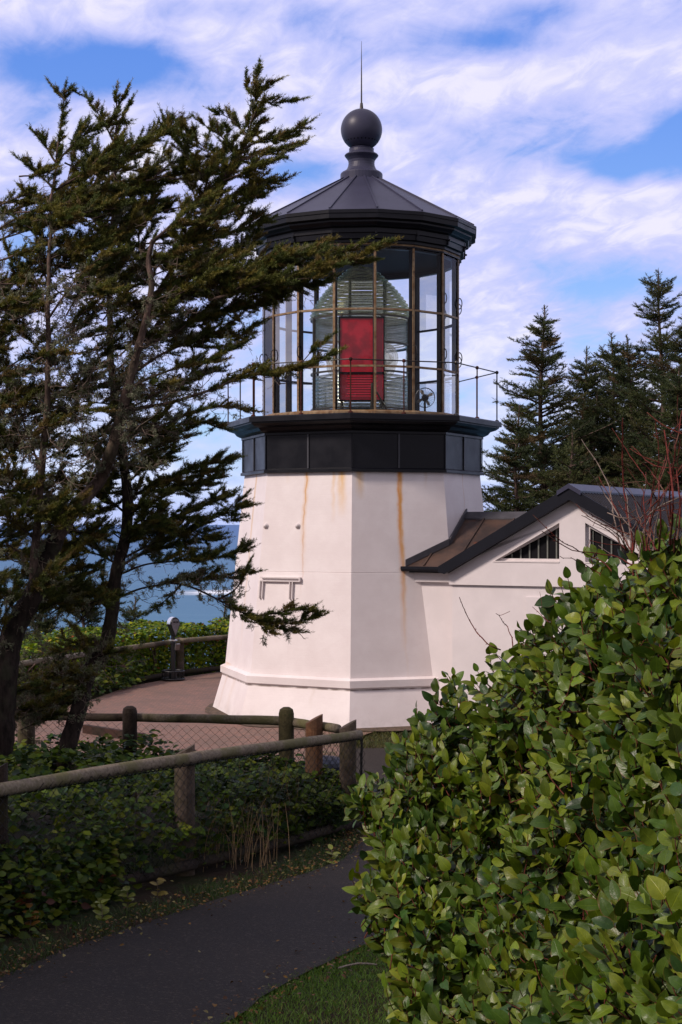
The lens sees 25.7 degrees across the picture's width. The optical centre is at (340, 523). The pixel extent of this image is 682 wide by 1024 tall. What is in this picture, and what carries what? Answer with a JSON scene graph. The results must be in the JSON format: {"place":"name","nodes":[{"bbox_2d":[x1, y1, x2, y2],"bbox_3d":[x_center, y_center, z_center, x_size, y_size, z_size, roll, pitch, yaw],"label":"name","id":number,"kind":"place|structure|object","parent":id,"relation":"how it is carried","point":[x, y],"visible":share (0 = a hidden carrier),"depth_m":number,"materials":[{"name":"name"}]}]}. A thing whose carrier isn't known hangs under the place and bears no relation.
{"place":"outdoors","nodes":[
{"label":"outdoors","id":0,"kind":"place"},
{"bbox_2d":[0,525,238,667],"bbox_3d":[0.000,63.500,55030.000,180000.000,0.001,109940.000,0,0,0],"label":"sea","id":1,"kind":"structure","parent":0,"point":[190,606],"depth_m":1520.23,"materials":[{"name":"liquid"}]},
{"bbox_2d":[14,672,372,761],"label":"brick plaza","id":2,"kind":"structure","parent":0,"point":[195,694],"depth_m":26.05,"materials":[{"name":"red brick"}]},
{"bbox_2d":[82,724,145,739],"bbox_3d":[-3.685,3.410,24.237,1.546,0.180,0.090,0,0,44],"label":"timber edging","id":3,"kind":"object","parent":2,"relation":"on","point":[98,730],"visible":0.5,"depth_m":24.38,"materials":[{"name":"brown wood"}]},
{"bbox_2d":[161,617,184,680],"bbox_3d":[-3.711,2.752,33.077,0.530,1.395,0.530,0,0,0],"label":"coin viewer","id":4,"kind":"object","parent":2,"relation":"on","point":[173,624],"visible":1,"depth_m":33.01,"materials":[{"name":"silver metal"}]},
{"bbox_2d":[205,703,434,730],"bbox_3d":[0.418,3.444,27.902,5.911,0.001,6.041,0,0,0],"label":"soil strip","id":5,"kind":"object","parent":2,"relation":"on","point":[210,709],"visible":0.18,"depth_m":25.46,"materials":[{"name":"brown soil"}]},
{"bbox_2d":[213,41,501,727],"bbox_3d":[0.383,-2.615,28.000,5.229,12.830,5.229,0,0,-18],"label":"lighthouse","id":6,"kind":"object","parent":2,"relation":"on","point":[353,512],"visible":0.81,"depth_m":26.13,"materials":[{"name":"white paint"}]},
{"bbox_2d":[309,267,408,410],"bbox_3d":[0.383,-3.357,27.852,1.950,2.835,2.245,0,0,0],"label":"fresnel lens","id":7,"kind":"object","parent":6,"relation":"on","point":[355,331],"visible":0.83,"depth_m":27.30,"materials":[{"name":"glass"}]},
{"bbox_2d":[415,388,434,410],"bbox_3d":[1.509,-2.194,26.933,0.360,0.507,0.235,0,0,0],"label":"desk fan","id":8,"kind":"object","parent":6,"relation":"on","point":[424,397],"visible":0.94,"depth_m":26.85,"materials":[{"name":"metal"}]},
{"bbox_2d":[0,671,472,1023],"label":"ground","id":9,"kind":"structure","parent":0,"point":[201,876],"depth_m":11.79,"materials":[{"name":"green plant"}]},
{"bbox_2d":[21,903,39,930],"bbox_3d":[-2.124,2.703,10.264,0.130,0.179,0.150,0,0,0],"label":"leafy sprig","id":10,"kind":"object","parent":9,"relation":"on","point":[28,905],"visible":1,"depth_m":10.27,"materials":[{"name":"plant"}]},
{"bbox_2d":[25,608,65,652],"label":"spruce tree","id":11,"kind":"object","parent":9,"relation":"on","point":[47,625],"visible":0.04,"depth_m":43.75,"materials":[{"name":"green plant"}]},
{"bbox_2d":[20,658,146,698],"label":"undergrowth","id":12,"kind":"object","parent":9,"relation":"on","point":[127,682],"visible":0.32,"depth_m":31.32,"materials":[{"name":"green plant"}]},
{"bbox_2d":[57,571,118,668],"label":"spruce tree","id":13,"kind":"object","parent":9,"relation":"on","point":[89,622],"visible":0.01,"depth_m":42.95,"materials":[{"name":"green plant"}]},
{"bbox_2d":[92,899,111,922],"bbox_3d":[-1.667,2.712,10.437,0.136,0.184,0.135,0,0,18],"label":"leafy sprig","id":14,"kind":"object","parent":9,"relation":"on","point":[102,912],"visible":0.94,"depth_m":10.45,"materials":[{"name":"green plant"}]},
{"bbox_2d":[75,790,162,851],"bbox_3d":[-2.044,2.684,13.707,0.566,0.589,0.892,0,0,-44],"label":"dry grass tuft","id":15,"kind":"object","parent":9,"relation":"on","point":[134,826],"visible":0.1,"depth_m":13.62,"materials":[{"name":"plant"}]},
{"bbox_2d":[17,617,229,688],"bbox_3d":[-5.298,3.497,32.952,3.814,2.409,12.672,0,0,31],"label":"hedge","id":16,"kind":"object","parent":9,"relation":"on","point":[196,659],"visible":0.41,"depth_m":34.13,"materials":[{"name":"green plant"}]},
{"bbox_2d":[19,635,227,689],"bbox_3d":[-4.553,3.150,31.864,1.486,1.100,10.504,0,0,31],"label":"cliff fence","id":17,"kind":"object","parent":9,"relation":"on","point":[179,658],"visible":0.38,"depth_m":34.38,"materials":[{"name":"brown wood"}]},
{"bbox_2d":[118,886,136,909],"bbox_3d":[-1.557,2.741,10.906,0.130,0.187,0.143,0,0,-28],"label":"leafy sprig","id":18,"kind":"object","parent":9,"relation":"on","point":[127,888],"visible":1,"depth_m":10.91,"materials":[{"name":"green plant"}]},
{"bbox_2d":[119,596,160,670],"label":"spruce tree","id":19,"kind":"object","parent":9,"relation":"on","point":[134,613],"visible":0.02,"depth_m":42.91,"materials":[{"name":"green plant"}]},
{"bbox_2d":[150,878,167,900],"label":"leafy sprig","id":20,"kind":"object","parent":9,"relation":"on","point":[159,882],"visible":0.99,"depth_m":11.38,"materials":[{"name":"green plant"}]},
{"bbox_2d":[0,76,332,772],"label":"windswept spruce","id":21,"kind":"object","parent":9,"relation":"on","point":[158,528],"visible":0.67,"depth_m":15.84,"materials":[{"name":"green plant"}]},
{"bbox_2d":[0,729,353,950],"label":"ground cover","id":22,"kind":"object","parent":9,"relation":"on","point":[23,754],"visible":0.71,"depth_m":12.53,"materials":[{"name":"green plant"}]},
{"bbox_2d":[15,706,340,825],"bbox_3d":[-2.272,2.691,16.611,5.227,1.515,0.421,0,0,28],"label":"plaza fence","id":23,"kind":"object","parent":9,"relation":"on","point":[285,720],"visible":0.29,"depth_m":16.21,"materials":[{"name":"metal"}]},
{"bbox_2d":[0,720,364,922],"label":"path fence","id":24,"kind":"object","parent":9,"relation":"on","point":[183,762],"visible":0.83,"depth_m":12.54,"materials":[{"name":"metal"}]},
{"bbox_2d":[0,54,403,770],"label":"windswept spruce","id":25,"kind":"object","parent":9,"relation":"on","point":[212,272],"visible":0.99,"depth_m":14.80,"materials":[{"name":"green plant"}]},
{"bbox_2d":[148,796,268,854],"bbox_3d":[-1.206,2.661,13.365,0.929,0.590,0.648,0,0,-32],"label":"dry grass tuft","id":26,"kind":"object","parent":9,"relation":"on","point":[215,831],"visible":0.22,"depth_m":13.30,"materials":[{"name":"plant"}]},
{"bbox_2d":[205,604,230,665],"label":"spruce tree","id":27,"kind":"object","parent":9,"relation":"on","point":[225,616],"visible":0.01,"depth_m":41.92,"materials":[{"name":"green plant"}]},
{"bbox_2d":[203,796,289,871],"bbox_3d":[-0.847,2.632,12.816,0.792,0.590,0.655,0,0,-18],"label":"dry grass tuft","id":28,"kind":"object","parent":9,"relation":"on","point":[245,844],"visible":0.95,"depth_m":12.82,"materials":[{"name":"plant"}]},
{"bbox_2d":[215,755,339,845],"bbox_3d":[-0.677,2.599,14.278,1.006,0.838,0.921,0,0,32],"label":"dry grass tuft","id":29,"kind":"object","parent":9,"relation":"on","point":[266,806],"visible":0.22,"depth_m":14.22,"materials":[{"name":"plant"}]},
{"bbox_2d":[323,755,339,777],"bbox_3d":[-0.182,2.833,16.100,0.440,0.682,0.440,0,0,0],"label":"litter bin","id":30,"kind":"object","parent":9,"relation":"on","point":[329,758],"visible":0.17,"depth_m":15.95,"materials":[{"name":"plastic"}]},
{"bbox_2d":[323,730,472,748],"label":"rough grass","id":31,"kind":"structure","parent":9,"relation":"on","point":[366,740],"depth_m":24.06,"materials":[{"name":"plant"}]},
{"bbox_2d":[342,514,681,1023],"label":"salal bush","id":32,"kind":"object","parent":9,"relation":"on","point":[557,783],"visible":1,"depth_m":5.29,"materials":[{"name":"green plant"}]},
{"bbox_2d":[459,395,681,649],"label":"bare bramble","id":33,"kind":"object","parent":32,"relation":"on","point":[632,547],"visible":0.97,"depth_m":5.11,"materials":[{"name":"red plant"}]},
{"bbox_2d":[481,403,552,511],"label":"spruce tree","id":34,"kind":"object","parent":9,"relation":"on","point":[519,441],"visible":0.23,"depth_m":45.76,"materials":[{"name":"green plant"}]},
{"bbox_2d":[401,484,681,727],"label":"annex building","id":35,"kind":"structure","parent":9,"relation":"on","point":[485,567],"depth_m":24.87,"materials":[{"name":"white paint"}]},
{"bbox_2d":[493,524,558,562],"bbox_3d":[3.073,0.305,24.654,1.153,0.653,0.170,0,0,28],"label":"window","id":36,"kind":"structure","parent":35,"relation":"in","point":[541,549],"depth_m":24.60,"materials":[{"name":"glass"}]},
{"bbox_2d":[585,524,639,563],"bbox_3d":[4.476,0.305,23.923,1.153,0.653,0.170,0,0,28],"label":"window","id":37,"kind":"structure","parent":35,"relation":"in","point":[595,535],"depth_m":24.11,"materials":[{"name":"glass"}]},
{"bbox_2d":[481,305,628,511],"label":"spruce tree","id":38,"kind":"object","parent":9,"relation":"on","point":[556,432],"visible":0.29,"depth_m":49.48,"materials":[{"name":"green plant"}]},
{"bbox_2d":[518,425,608,509],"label":"spruce tree","id":39,"kind":"object","parent":9,"relation":"on","point":[571,477],"visible":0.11,"depth_m":44.88,"materials":[{"name":"green plant"}]},
{"bbox_2d":[530,346,624,500],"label":"spruce tree","id":40,"kind":"object","parent":9,"relation":"on","point":[590,380],"visible":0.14,"depth_m":52.75,"materials":[{"name":"green plant"}]},
{"bbox_2d":[548,389,625,496],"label":"spruce tree","id":41,"kind":"object","parent":9,"relation":"on","point":[602,419],"visible":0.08,"depth_m":51.80,"materials":[{"name":"green plant"}]},
{"bbox_2d":[553,331,648,487],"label":"spruce tree","id":42,"kind":"object","parent":9,"relation":"on","point":[603,356],"visible":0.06,"depth_m":53.74,"materials":[{"name":"green plant"}]},
{"bbox_2d":[554,334,673,487],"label":"spruce tree","id":43,"kind":"object","parent":9,"relation":"on","point":[617,363],"visible":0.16,"depth_m":49.74,"materials":[{"name":"green plant"}]},
{"bbox_2d":[577,268,681,491],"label":"spruce tree","id":44,"kind":"object","parent":9,"relation":"on","point":[657,291],"visible":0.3,"depth_m":47.80,"materials":[{"name":"green plant"}]},
{"bbox_2d":[592,384,681,490],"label":"spruce tree","id":45,"kind":"object","parent":9,"relation":"on","point":[634,432],"visible":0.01,"depth_m":50.72,"materials":[{"name":"green plant"}]},
{"bbox_2d":[612,364,681,491],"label":"spruce tree","id":46,"kind":"object","parent":9,"relation":"on","point":[677,389],"visible":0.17,"depth_m":44.77,"materials":[{"name":"green plant"}]},
{"bbox_2d":[619,316,681,490],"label":"spruce tree","id":47,"kind":"object","parent":9,"relation":"on","point":[677,347],"visible":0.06,"depth_m":45.95,"materials":[{"name":"green plant"}]},
{"bbox_2d":[0,748,489,1023],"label":"path","id":48,"kind":"structure","parent":0,"point":[109,980],"depth_m":9.22,"materials":[{"name":"grey asphalt"}]},
{"bbox_2d":[0,778,383,1023],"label":"leaf litter","id":49,"kind":"object","parent":48,"relation":"on","point":[149,921],"visible":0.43,"depth_m":9.97,"materials":[{"name":"brown plant"}]},
{"bbox_2d":[326,844,340,863],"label":"leafy sprig","id":50,"kind":"object","parent":48,"relation":"on","point":[334,854],"visible":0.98,"depth_m":12.89,"materials":[{"name":"green plant"}]},
{"bbox_2d":[203,940,412,1023],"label":"lawn","id":51,"kind":"structure","parent":0,"point":[322,982],"depth_m":8.40,"materials":[{"name":"green plant"}]},
{"bbox_2d":[338,962,376,968],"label":"fallen twig","id":52,"kind":"object","parent":51,"relation":"on","point":[352,964],"visible":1,"depth_m":9.08,"materials":[{"name":"wood"}]},
{"bbox_2d":[0,0,681,524],"label":"sky","id":53,"kind":"structure","parent":0,"point":[552,128],"materials":[{"name":"blue"}]}
]}

